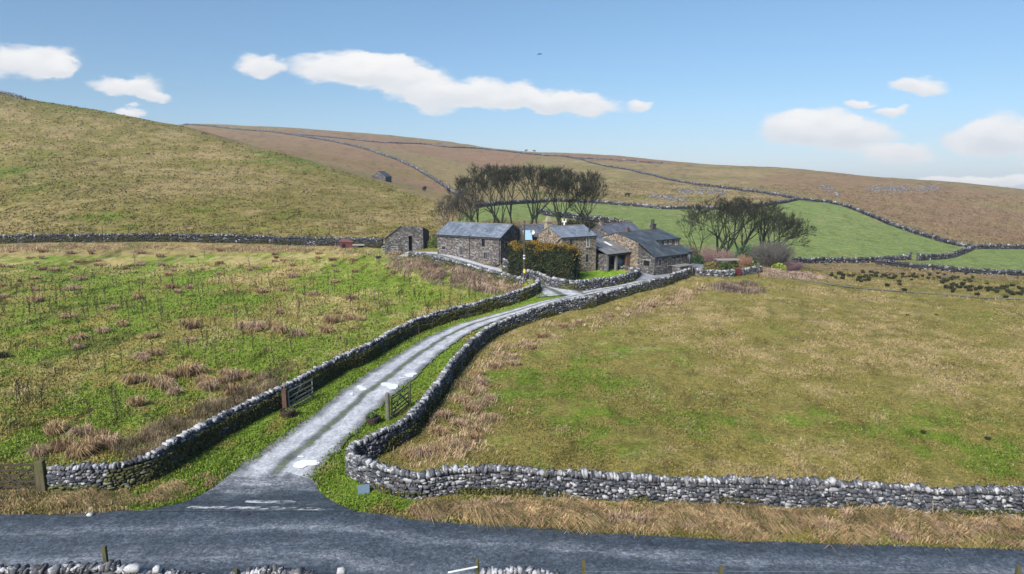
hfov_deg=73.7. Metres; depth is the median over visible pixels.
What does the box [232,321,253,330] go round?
grass tussock
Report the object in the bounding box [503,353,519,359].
grass tussock
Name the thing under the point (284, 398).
gatepost
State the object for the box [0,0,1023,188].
sky
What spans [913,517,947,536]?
grass tussock
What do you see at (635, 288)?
stone wall
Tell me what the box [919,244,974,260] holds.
stone wall
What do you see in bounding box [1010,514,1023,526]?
grass tussock
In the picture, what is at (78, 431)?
grass tussock
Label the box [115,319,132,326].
grass tussock
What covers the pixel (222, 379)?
grass tussock
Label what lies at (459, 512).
grass tussock
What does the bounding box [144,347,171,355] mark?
grass tussock
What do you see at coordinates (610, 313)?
grass tussock
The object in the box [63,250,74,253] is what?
grass tussock
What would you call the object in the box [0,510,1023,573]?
road
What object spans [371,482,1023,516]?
grass
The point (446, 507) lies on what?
grass tussock
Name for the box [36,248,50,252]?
grass tussock
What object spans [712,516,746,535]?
grass tussock
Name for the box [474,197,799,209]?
stone wall
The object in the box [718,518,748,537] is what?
grass tussock
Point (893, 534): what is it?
grass tussock
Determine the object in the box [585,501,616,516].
grass tussock
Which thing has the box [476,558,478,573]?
fence post
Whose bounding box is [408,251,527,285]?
stone wall
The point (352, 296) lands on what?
grass tussock
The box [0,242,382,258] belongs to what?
dead grass
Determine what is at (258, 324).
grass tussock
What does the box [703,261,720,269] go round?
evergreen shrub
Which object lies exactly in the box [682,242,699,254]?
bare shrub
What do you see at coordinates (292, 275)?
grass tussock
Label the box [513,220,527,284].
telegraph pole
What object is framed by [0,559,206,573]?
stone wall
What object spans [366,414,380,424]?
barrel planter
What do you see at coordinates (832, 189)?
limestone scree
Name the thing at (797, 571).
fence wire
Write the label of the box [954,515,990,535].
grass tussock
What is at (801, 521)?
grass tussock
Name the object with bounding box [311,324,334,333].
grass tussock
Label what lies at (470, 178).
bare tree
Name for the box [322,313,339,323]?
grass tussock
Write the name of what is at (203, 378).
grass tussock
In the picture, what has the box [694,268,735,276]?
stone wall
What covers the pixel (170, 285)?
grass tussock
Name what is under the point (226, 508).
road marking
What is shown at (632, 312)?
grass tussock
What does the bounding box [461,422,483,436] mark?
grass tussock
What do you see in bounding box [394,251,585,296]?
track
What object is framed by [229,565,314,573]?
stone wall
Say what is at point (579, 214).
bare tree
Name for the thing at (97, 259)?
grass tussock
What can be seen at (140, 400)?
grass tussock
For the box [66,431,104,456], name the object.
grass tussock
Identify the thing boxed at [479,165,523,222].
bare tree
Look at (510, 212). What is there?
bare tree
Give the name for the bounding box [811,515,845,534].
grass tussock
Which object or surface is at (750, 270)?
stone wall
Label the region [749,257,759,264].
evergreen shrub
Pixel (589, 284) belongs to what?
stone wall
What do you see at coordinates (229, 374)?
grass tussock
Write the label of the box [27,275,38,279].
grass tussock
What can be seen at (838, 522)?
grass tussock
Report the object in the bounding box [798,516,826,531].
grass tussock
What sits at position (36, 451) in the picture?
grass tussock
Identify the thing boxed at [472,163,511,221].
bare tree
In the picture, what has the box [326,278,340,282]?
grass tussock
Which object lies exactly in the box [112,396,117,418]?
thistle stalk
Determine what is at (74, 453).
grass tussock
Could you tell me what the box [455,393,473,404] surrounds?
grass tussock
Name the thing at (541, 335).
grass tussock
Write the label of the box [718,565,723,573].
fence post
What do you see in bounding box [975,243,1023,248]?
stone wall
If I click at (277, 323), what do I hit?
grass tussock
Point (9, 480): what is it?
field gate
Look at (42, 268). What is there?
grass tussock
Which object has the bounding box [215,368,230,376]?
grass tussock
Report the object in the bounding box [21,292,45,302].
grass tussock
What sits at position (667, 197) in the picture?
limestone scree
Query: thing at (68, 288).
grass tussock
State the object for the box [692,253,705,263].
evergreen shrub
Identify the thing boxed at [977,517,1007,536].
grass tussock
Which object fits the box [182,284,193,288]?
grass tussock
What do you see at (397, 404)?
lane gate
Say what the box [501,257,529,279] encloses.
stone wall
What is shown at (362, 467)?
stone wall
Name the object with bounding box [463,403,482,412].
grass tussock
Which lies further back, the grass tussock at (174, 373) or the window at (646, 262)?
the window at (646, 262)
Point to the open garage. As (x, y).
(608, 251)
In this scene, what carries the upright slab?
on the ground at (638, 356)
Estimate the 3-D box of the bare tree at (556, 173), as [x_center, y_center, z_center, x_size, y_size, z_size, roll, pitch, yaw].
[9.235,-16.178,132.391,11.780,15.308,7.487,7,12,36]
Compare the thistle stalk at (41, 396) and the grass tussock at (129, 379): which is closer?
the thistle stalk at (41, 396)
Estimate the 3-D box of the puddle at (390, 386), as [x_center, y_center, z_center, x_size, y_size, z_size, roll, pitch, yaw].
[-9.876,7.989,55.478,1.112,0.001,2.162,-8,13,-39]
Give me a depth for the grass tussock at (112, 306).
85.25 m
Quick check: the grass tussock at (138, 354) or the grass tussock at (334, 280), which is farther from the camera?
the grass tussock at (334, 280)
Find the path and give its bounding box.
[776,276,1023,299]
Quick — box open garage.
[596,238,631,271]
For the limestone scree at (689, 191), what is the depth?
348.19 m
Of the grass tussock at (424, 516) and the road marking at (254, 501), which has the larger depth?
the road marking at (254, 501)
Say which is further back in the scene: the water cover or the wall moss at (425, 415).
the wall moss at (425, 415)
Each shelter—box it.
[339,239,352,248]
[715,258,740,266]
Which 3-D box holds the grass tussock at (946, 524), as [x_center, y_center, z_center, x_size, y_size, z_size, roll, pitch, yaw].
[21.120,11.622,33.700,2.706,0.517,2.402,-3,10,-17]
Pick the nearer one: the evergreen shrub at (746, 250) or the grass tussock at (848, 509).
the grass tussock at (848, 509)
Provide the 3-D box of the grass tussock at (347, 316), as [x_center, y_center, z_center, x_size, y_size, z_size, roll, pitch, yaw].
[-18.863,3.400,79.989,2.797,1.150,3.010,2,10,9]
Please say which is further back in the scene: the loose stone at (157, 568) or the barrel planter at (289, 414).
the barrel planter at (289, 414)
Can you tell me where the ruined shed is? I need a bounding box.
[384,226,428,253]
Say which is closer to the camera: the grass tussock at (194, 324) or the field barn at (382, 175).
the grass tussock at (194, 324)
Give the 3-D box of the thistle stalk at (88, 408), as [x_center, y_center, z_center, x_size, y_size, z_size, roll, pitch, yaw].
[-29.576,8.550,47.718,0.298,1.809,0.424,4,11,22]
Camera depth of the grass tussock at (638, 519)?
34.08 m
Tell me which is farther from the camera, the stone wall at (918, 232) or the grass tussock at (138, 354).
the stone wall at (918, 232)
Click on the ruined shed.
(404, 239)
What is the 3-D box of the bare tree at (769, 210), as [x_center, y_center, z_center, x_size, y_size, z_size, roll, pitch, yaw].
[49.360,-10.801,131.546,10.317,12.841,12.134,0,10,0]
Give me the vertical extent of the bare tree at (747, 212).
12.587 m
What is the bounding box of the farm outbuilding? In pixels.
[590,219,640,235]
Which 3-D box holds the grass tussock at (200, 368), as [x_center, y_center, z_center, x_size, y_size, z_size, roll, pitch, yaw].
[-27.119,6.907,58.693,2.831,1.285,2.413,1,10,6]
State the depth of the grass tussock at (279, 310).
83.02 m
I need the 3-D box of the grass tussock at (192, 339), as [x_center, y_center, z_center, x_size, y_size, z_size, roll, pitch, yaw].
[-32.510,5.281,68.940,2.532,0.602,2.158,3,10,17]
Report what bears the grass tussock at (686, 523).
on the ground at (638, 356)
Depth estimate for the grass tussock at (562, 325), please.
74.37 m
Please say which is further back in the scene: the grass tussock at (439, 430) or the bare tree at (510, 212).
the bare tree at (510, 212)
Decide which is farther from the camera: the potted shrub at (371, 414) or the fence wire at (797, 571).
the potted shrub at (371, 414)
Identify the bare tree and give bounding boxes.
[430,194,466,227]
[437,191,475,225]
[445,177,492,221]
[445,188,487,221]
[454,162,495,221]
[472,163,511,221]
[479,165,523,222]
[491,164,526,223]
[503,164,554,223]
[514,164,560,223]
[534,165,587,224]
[540,168,583,224]
[556,169,608,224]
[565,185,599,225]
[676,203,719,251]
[696,193,744,251]
[706,194,759,254]
[714,195,770,252]
[747,211,816,249]
[748,198,801,247]
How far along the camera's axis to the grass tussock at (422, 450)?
41.89 m
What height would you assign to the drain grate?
0.095 m
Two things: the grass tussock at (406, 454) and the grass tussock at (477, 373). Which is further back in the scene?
the grass tussock at (477, 373)
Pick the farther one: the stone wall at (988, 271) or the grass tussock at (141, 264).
the stone wall at (988, 271)
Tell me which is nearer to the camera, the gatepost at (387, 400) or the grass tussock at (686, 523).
the grass tussock at (686, 523)
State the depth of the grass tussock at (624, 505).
35.41 m
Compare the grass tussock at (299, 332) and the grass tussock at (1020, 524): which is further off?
the grass tussock at (299, 332)
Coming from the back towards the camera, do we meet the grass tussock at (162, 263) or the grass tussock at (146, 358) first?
the grass tussock at (162, 263)
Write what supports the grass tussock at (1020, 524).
on the ground at (638, 356)
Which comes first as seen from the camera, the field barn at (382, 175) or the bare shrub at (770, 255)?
the bare shrub at (770, 255)
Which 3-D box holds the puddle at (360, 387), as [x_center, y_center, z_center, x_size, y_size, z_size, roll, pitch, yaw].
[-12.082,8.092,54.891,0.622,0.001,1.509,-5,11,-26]
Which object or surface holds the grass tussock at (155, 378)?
on the ground at (638, 356)
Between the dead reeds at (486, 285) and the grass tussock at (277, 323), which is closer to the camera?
the grass tussock at (277, 323)
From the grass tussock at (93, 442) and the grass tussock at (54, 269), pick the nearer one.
the grass tussock at (93, 442)
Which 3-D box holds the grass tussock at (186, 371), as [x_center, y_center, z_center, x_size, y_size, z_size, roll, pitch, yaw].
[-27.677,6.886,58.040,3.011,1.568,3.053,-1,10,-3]
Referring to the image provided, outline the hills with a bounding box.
[0,100,1023,275]
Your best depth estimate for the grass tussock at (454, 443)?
43.07 m
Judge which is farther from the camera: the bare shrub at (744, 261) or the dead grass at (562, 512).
the bare shrub at (744, 261)
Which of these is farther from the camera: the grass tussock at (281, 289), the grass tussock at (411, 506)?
the grass tussock at (281, 289)
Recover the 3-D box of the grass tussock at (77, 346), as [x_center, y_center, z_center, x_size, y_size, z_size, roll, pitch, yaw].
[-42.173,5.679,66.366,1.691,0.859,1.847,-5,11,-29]
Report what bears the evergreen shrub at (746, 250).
on the ground at (638, 356)
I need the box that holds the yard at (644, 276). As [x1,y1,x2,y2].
[636,259,713,280]
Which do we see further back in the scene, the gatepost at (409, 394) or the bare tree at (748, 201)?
the bare tree at (748, 201)
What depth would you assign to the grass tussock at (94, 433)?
44.21 m
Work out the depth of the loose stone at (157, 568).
27.94 m
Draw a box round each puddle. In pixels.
[293,460,319,467]
[357,385,366,390]
[381,382,397,389]
[404,372,416,376]
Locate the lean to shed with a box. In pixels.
[523,230,531,240]
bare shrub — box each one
[482,218,516,226]
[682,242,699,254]
[698,244,727,263]
[717,248,737,263]
[737,253,754,265]
[746,238,800,267]
[784,260,803,271]
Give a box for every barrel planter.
[279,407,295,417]
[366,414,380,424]
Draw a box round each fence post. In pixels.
[101,545,108,562]
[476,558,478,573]
[581,559,585,573]
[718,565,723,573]
[1015,565,1021,573]
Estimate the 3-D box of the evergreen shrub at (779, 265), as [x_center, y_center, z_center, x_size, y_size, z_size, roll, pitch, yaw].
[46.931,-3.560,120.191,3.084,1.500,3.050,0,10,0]
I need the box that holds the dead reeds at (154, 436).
[107,363,313,459]
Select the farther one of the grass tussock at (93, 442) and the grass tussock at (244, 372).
the grass tussock at (244, 372)
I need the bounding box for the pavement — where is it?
[140,473,353,511]
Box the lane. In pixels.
[220,280,643,481]
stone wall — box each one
[0,90,26,99]
[0,233,383,248]
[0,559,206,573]
[46,277,540,493]
[183,123,462,193]
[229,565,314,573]
[294,133,971,246]
[345,295,1023,517]
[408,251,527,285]
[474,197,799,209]
[479,564,559,573]
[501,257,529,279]
[528,264,640,290]
[538,208,629,223]
[576,156,662,162]
[597,266,694,304]
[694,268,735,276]
[741,265,762,275]
[791,254,911,263]
[875,259,1023,275]
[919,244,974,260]
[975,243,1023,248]
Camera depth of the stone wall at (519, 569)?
28.23 m
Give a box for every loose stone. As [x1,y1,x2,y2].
[124,563,140,572]
[152,565,162,573]
[337,567,346,573]
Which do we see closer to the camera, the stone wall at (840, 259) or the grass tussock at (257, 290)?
the grass tussock at (257, 290)
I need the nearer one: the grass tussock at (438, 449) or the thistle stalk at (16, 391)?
the grass tussock at (438, 449)
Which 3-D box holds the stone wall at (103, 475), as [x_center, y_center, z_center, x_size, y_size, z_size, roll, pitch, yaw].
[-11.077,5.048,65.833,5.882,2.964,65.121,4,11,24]
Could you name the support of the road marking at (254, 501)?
on the pavement
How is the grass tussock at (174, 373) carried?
on the ground at (638, 356)
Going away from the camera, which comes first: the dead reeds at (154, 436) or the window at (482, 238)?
the dead reeds at (154, 436)
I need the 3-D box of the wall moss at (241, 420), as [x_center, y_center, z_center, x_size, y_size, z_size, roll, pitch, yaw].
[-10.142,5.062,67.134,5.470,2.239,62.175,4,11,24]
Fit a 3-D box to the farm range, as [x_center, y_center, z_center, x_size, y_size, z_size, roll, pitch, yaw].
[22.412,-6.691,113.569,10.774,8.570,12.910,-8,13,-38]
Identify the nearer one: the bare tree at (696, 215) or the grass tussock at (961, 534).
the grass tussock at (961, 534)
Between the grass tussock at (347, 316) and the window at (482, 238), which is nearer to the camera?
the grass tussock at (347, 316)
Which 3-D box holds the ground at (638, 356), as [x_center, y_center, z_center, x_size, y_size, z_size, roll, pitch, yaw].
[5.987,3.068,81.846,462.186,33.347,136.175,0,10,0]
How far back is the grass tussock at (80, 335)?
69.82 m
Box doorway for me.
[409,236,411,250]
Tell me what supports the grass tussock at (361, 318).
on the ground at (638, 356)
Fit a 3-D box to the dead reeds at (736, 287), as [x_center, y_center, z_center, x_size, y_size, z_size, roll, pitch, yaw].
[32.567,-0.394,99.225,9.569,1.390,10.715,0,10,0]
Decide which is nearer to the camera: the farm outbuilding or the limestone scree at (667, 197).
the farm outbuilding
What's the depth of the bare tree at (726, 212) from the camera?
130.35 m
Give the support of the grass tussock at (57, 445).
on the ground at (638, 356)
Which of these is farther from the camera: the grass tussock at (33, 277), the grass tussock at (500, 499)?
the grass tussock at (33, 277)
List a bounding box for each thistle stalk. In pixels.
[13,379,19,403]
[15,377,21,400]
[38,385,45,408]
[84,397,91,420]
[109,381,113,403]
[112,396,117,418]
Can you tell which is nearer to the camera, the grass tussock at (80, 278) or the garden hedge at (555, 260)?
the garden hedge at (555, 260)
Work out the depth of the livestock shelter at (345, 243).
135.50 m
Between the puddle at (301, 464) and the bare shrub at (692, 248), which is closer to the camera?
the puddle at (301, 464)
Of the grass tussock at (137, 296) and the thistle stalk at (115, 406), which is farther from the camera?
the grass tussock at (137, 296)
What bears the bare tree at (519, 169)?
on the ground at (638, 356)
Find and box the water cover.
[242,512,249,516]
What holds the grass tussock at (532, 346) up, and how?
on the ground at (638, 356)
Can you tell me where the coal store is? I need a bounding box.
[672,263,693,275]
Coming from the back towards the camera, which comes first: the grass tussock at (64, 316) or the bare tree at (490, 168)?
the bare tree at (490, 168)
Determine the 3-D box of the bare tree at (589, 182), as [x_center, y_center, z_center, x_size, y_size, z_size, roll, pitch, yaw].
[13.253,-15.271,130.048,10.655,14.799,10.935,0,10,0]
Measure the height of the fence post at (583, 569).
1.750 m
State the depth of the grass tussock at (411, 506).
34.92 m
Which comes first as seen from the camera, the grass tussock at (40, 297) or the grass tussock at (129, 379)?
the grass tussock at (129, 379)
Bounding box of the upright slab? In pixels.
[593,292,596,305]
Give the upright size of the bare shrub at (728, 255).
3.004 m
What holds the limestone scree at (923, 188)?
on the hills
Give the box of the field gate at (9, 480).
[0,463,36,488]
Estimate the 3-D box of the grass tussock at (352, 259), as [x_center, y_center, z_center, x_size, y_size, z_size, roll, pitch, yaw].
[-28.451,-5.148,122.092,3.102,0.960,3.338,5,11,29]
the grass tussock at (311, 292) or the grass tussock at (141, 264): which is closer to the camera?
the grass tussock at (311, 292)
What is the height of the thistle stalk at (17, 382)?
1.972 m
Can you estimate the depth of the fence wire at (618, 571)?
28.01 m
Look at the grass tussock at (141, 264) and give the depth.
124.39 m
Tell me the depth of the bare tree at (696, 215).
127.76 m
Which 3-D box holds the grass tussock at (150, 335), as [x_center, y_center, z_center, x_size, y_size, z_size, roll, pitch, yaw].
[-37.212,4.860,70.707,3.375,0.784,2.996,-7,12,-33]
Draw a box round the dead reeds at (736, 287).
[706,278,767,294]
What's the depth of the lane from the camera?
50.06 m
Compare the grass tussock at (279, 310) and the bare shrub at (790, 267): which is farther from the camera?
the bare shrub at (790, 267)
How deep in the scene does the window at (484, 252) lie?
110.07 m
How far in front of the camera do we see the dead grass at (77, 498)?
36.33 m
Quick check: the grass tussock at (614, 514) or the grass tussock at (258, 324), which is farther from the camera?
the grass tussock at (258, 324)
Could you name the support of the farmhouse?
on the ground at (638, 356)
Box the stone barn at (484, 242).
[435,221,519,266]
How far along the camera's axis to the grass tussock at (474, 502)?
35.85 m
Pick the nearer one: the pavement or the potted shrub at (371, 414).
the pavement
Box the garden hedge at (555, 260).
[503,240,583,280]
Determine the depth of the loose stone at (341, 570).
28.14 m
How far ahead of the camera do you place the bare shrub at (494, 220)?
133.43 m
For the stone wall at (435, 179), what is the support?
on the hills
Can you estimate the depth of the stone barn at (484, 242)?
111.39 m
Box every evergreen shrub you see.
[428,234,436,247]
[522,279,534,286]
[562,217,598,228]
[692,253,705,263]
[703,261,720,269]
[717,261,733,269]
[734,242,759,262]
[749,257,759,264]
[771,263,787,270]
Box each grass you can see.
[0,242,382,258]
[0,471,220,513]
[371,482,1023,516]
[391,281,715,469]
[407,491,1023,550]
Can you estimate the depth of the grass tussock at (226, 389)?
53.30 m
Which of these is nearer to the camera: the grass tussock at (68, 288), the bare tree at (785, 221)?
the grass tussock at (68, 288)
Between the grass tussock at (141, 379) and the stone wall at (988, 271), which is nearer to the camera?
the grass tussock at (141, 379)
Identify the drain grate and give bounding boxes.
[65,512,89,517]
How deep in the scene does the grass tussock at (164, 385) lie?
54.54 m
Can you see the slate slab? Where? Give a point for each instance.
(363, 489)
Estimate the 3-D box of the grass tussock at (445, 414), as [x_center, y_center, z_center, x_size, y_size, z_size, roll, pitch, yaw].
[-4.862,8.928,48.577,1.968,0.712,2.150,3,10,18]
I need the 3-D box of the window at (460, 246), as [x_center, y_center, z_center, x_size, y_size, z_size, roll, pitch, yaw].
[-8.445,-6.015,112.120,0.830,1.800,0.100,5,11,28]
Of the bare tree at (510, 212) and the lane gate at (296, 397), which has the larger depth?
the bare tree at (510, 212)
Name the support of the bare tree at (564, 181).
on the ground at (638, 356)
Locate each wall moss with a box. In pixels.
[145,283,541,477]
[387,301,596,448]
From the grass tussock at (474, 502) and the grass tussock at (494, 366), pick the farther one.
the grass tussock at (494, 366)
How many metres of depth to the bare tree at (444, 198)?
126.90 m
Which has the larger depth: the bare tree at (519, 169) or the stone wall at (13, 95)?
the stone wall at (13, 95)
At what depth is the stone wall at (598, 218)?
178.02 m
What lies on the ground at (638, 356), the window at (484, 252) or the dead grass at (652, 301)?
the dead grass at (652, 301)
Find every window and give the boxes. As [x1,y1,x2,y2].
[458,245,462,255]
[480,237,485,247]
[483,251,487,259]
[585,253,589,262]
[586,236,590,247]
[642,259,650,265]
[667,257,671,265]
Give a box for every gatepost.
[34,459,48,492]
[281,388,287,408]
[385,392,389,420]
[409,382,410,406]
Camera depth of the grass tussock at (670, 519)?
33.84 m
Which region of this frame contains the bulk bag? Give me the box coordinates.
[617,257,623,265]
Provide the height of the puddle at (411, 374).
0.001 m
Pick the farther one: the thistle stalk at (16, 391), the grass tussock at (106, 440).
the thistle stalk at (16, 391)
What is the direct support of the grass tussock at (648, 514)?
on the ground at (638, 356)
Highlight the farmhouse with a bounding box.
[518,216,597,271]
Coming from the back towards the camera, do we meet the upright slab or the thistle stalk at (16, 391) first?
the upright slab
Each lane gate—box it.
[287,379,313,407]
[391,386,408,417]
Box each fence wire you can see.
[597,571,690,572]
[750,571,952,572]
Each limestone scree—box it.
[649,193,688,203]
[677,186,726,195]
[819,184,839,197]
[867,182,940,195]
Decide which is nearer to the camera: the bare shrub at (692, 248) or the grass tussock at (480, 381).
the grass tussock at (480, 381)
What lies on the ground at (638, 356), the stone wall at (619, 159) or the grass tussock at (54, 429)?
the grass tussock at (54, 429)
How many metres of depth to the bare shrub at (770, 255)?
122.57 m
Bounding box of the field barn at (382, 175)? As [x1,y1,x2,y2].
[372,171,391,181]
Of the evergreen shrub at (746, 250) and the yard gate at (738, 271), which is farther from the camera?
the evergreen shrub at (746, 250)
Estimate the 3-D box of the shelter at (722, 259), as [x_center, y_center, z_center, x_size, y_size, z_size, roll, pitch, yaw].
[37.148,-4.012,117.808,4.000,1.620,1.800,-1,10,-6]
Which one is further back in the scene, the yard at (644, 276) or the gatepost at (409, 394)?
the yard at (644, 276)
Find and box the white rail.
[448,566,477,572]
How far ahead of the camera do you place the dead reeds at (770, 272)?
115.90 m
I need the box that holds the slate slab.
[358,484,369,494]
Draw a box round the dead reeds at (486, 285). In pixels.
[376,252,523,295]
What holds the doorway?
in the ruined shed
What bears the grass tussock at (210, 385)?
on the ground at (638, 356)
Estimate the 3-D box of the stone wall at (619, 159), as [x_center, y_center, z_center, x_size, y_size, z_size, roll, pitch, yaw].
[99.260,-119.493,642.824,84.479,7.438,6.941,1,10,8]
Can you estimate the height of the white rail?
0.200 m
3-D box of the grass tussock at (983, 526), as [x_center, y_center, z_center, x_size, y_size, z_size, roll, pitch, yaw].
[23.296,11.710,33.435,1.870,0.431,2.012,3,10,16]
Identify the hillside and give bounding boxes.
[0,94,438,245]
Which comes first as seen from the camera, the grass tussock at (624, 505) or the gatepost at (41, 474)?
the grass tussock at (624, 505)
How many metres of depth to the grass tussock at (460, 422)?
46.76 m
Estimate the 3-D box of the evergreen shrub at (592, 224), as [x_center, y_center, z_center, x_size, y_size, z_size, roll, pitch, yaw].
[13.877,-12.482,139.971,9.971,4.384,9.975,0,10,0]
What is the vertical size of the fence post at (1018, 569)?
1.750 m
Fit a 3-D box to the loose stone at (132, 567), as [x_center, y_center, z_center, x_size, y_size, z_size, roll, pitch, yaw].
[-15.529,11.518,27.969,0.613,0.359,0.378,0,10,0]
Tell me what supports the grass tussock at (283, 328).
on the ground at (638, 356)
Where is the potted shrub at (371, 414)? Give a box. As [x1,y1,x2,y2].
[366,410,376,417]
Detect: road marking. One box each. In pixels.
[187,506,289,508]
[245,500,295,502]
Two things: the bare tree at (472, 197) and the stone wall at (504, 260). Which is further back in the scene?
the bare tree at (472, 197)
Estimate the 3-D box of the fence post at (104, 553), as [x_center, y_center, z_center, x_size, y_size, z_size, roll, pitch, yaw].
[-17.207,11.899,28.988,0.180,1.952,0.150,0,10,0]
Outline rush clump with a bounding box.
[0,351,13,358]
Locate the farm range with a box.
[600,219,693,274]
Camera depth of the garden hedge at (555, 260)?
99.63 m
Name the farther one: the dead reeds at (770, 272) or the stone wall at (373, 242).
the stone wall at (373, 242)
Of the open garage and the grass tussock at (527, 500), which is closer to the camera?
the grass tussock at (527, 500)
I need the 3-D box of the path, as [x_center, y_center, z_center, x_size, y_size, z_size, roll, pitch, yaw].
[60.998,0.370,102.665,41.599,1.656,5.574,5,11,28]
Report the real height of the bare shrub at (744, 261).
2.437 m
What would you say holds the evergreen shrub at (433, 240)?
on the ground at (638, 356)
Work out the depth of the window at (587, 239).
105.62 m
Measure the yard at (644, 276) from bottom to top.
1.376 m
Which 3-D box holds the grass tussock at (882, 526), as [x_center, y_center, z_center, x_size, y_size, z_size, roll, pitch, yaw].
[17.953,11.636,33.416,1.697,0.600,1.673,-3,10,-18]
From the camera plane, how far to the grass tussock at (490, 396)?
51.95 m
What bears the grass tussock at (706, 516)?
on the ground at (638, 356)
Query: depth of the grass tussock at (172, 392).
52.97 m
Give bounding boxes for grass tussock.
[15,441,55,459]
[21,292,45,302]
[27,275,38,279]
[33,266,49,269]
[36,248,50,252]
[41,419,73,436]
[43,433,79,453]
[48,266,61,270]
[50,312,81,318]
[62,283,83,290]
[62,422,99,437]
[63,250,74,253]
[63,441,100,462]
[64,331,87,342]
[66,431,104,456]
[72,343,85,349]
[75,275,86,280]
[84,427,112,438]
[91,326,113,334]
[93,258,103,261]
[95,431,127,449]
[105,304,117,308]
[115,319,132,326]
[116,371,139,385]
[123,393,147,408]
[128,351,148,358]
[131,262,146,265]
[131,294,144,298]
[135,372,148,382]
[138,331,167,338]
[139,355,150,361]
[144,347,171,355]
[144,374,167,387]
[152,377,179,390]
[157,261,166,265]
[161,282,179,288]
[161,367,183,379]
[163,271,173,275]
[164,386,182,395]
[171,289,182,293]
[175,318,202,328]
[175,359,196,377]
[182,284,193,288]
[182,336,197,341]
[186,363,209,375]
[193,373,215,386]
[196,378,224,392]
[213,375,229,383]
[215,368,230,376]
[220,381,246,394]
[221,367,244,380]
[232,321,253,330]
[235,367,256,379]
[242,320,269,331]
[255,287,269,292]
[261,319,281,329]
[267,322,290,335]
[275,308,284,314]
[276,286,289,290]
[285,273,298,277]
[287,327,308,337]
[307,290,321,295]
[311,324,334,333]
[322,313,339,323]
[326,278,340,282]
[340,294,357,298]
[343,312,359,319]
[345,257,361,261]
[353,316,369,320]
[396,447,421,458]
[403,502,427,520]
[410,443,439,458]
[418,509,446,523]
[426,425,459,438]
[430,441,451,457]
[433,500,451,513]
[434,408,452,418]
[449,504,469,517]
[450,439,469,449]
[452,417,471,427]
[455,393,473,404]
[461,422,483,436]
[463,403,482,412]
[465,496,483,506]
[466,369,484,376]
[466,376,492,385]
[468,431,485,441]
[482,412,500,420]
[483,393,495,400]
[486,495,516,503]
[488,362,499,368]
[502,359,520,365]
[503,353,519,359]
[515,498,531,506]
[521,342,536,349]
[534,332,549,338]
[557,322,570,327]
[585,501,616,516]
[600,507,630,525]
[604,312,616,316]
[614,500,638,512]
[628,310,643,313]
[629,510,651,524]
[639,508,667,528]
[660,514,678,527]
[677,518,699,533]
[694,510,713,523]
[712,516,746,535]
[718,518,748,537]
[778,507,808,530]
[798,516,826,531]
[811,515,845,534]
[829,520,850,525]
[834,505,860,518]
[868,518,892,533]
[883,525,914,547]
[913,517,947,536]
[927,513,964,534]
[938,520,983,543]
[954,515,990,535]
[967,517,998,534]
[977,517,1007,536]
[1001,518,1023,534]
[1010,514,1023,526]
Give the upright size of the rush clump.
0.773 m
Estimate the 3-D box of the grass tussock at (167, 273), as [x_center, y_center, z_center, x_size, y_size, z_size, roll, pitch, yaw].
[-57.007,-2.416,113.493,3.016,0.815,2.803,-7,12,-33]
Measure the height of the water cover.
0.088 m
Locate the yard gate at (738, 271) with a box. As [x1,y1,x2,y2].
[735,267,741,275]
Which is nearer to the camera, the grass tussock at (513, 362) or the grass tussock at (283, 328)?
the grass tussock at (513, 362)
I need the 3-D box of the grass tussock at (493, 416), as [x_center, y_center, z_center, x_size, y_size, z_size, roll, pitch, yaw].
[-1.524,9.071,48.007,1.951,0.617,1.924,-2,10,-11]
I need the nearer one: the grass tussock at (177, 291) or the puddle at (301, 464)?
the puddle at (301, 464)
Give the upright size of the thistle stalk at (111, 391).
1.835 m
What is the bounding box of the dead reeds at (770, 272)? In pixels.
[760,267,835,281]
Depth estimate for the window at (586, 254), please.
105.96 m
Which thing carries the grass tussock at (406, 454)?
on the ground at (638, 356)
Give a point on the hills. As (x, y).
(844, 232)
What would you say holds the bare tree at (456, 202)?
on the ground at (638, 356)
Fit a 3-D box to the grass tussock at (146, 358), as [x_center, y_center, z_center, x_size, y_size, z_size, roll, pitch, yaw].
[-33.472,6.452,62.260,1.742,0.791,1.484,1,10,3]
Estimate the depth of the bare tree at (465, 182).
134.08 m
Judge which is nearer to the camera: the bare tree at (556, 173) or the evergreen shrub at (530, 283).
the evergreen shrub at (530, 283)
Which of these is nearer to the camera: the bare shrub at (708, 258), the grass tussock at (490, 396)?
the grass tussock at (490, 396)
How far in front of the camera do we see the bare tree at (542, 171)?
126.82 m
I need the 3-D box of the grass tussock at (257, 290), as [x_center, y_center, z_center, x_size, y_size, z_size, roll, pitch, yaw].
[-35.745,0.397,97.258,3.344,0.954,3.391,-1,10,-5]
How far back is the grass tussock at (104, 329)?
72.66 m
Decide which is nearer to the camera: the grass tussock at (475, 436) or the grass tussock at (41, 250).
the grass tussock at (475, 436)
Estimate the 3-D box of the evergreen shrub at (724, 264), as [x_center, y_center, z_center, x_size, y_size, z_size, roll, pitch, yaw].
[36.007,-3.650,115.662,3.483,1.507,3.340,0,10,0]
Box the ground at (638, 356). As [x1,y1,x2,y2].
[0,244,1023,547]

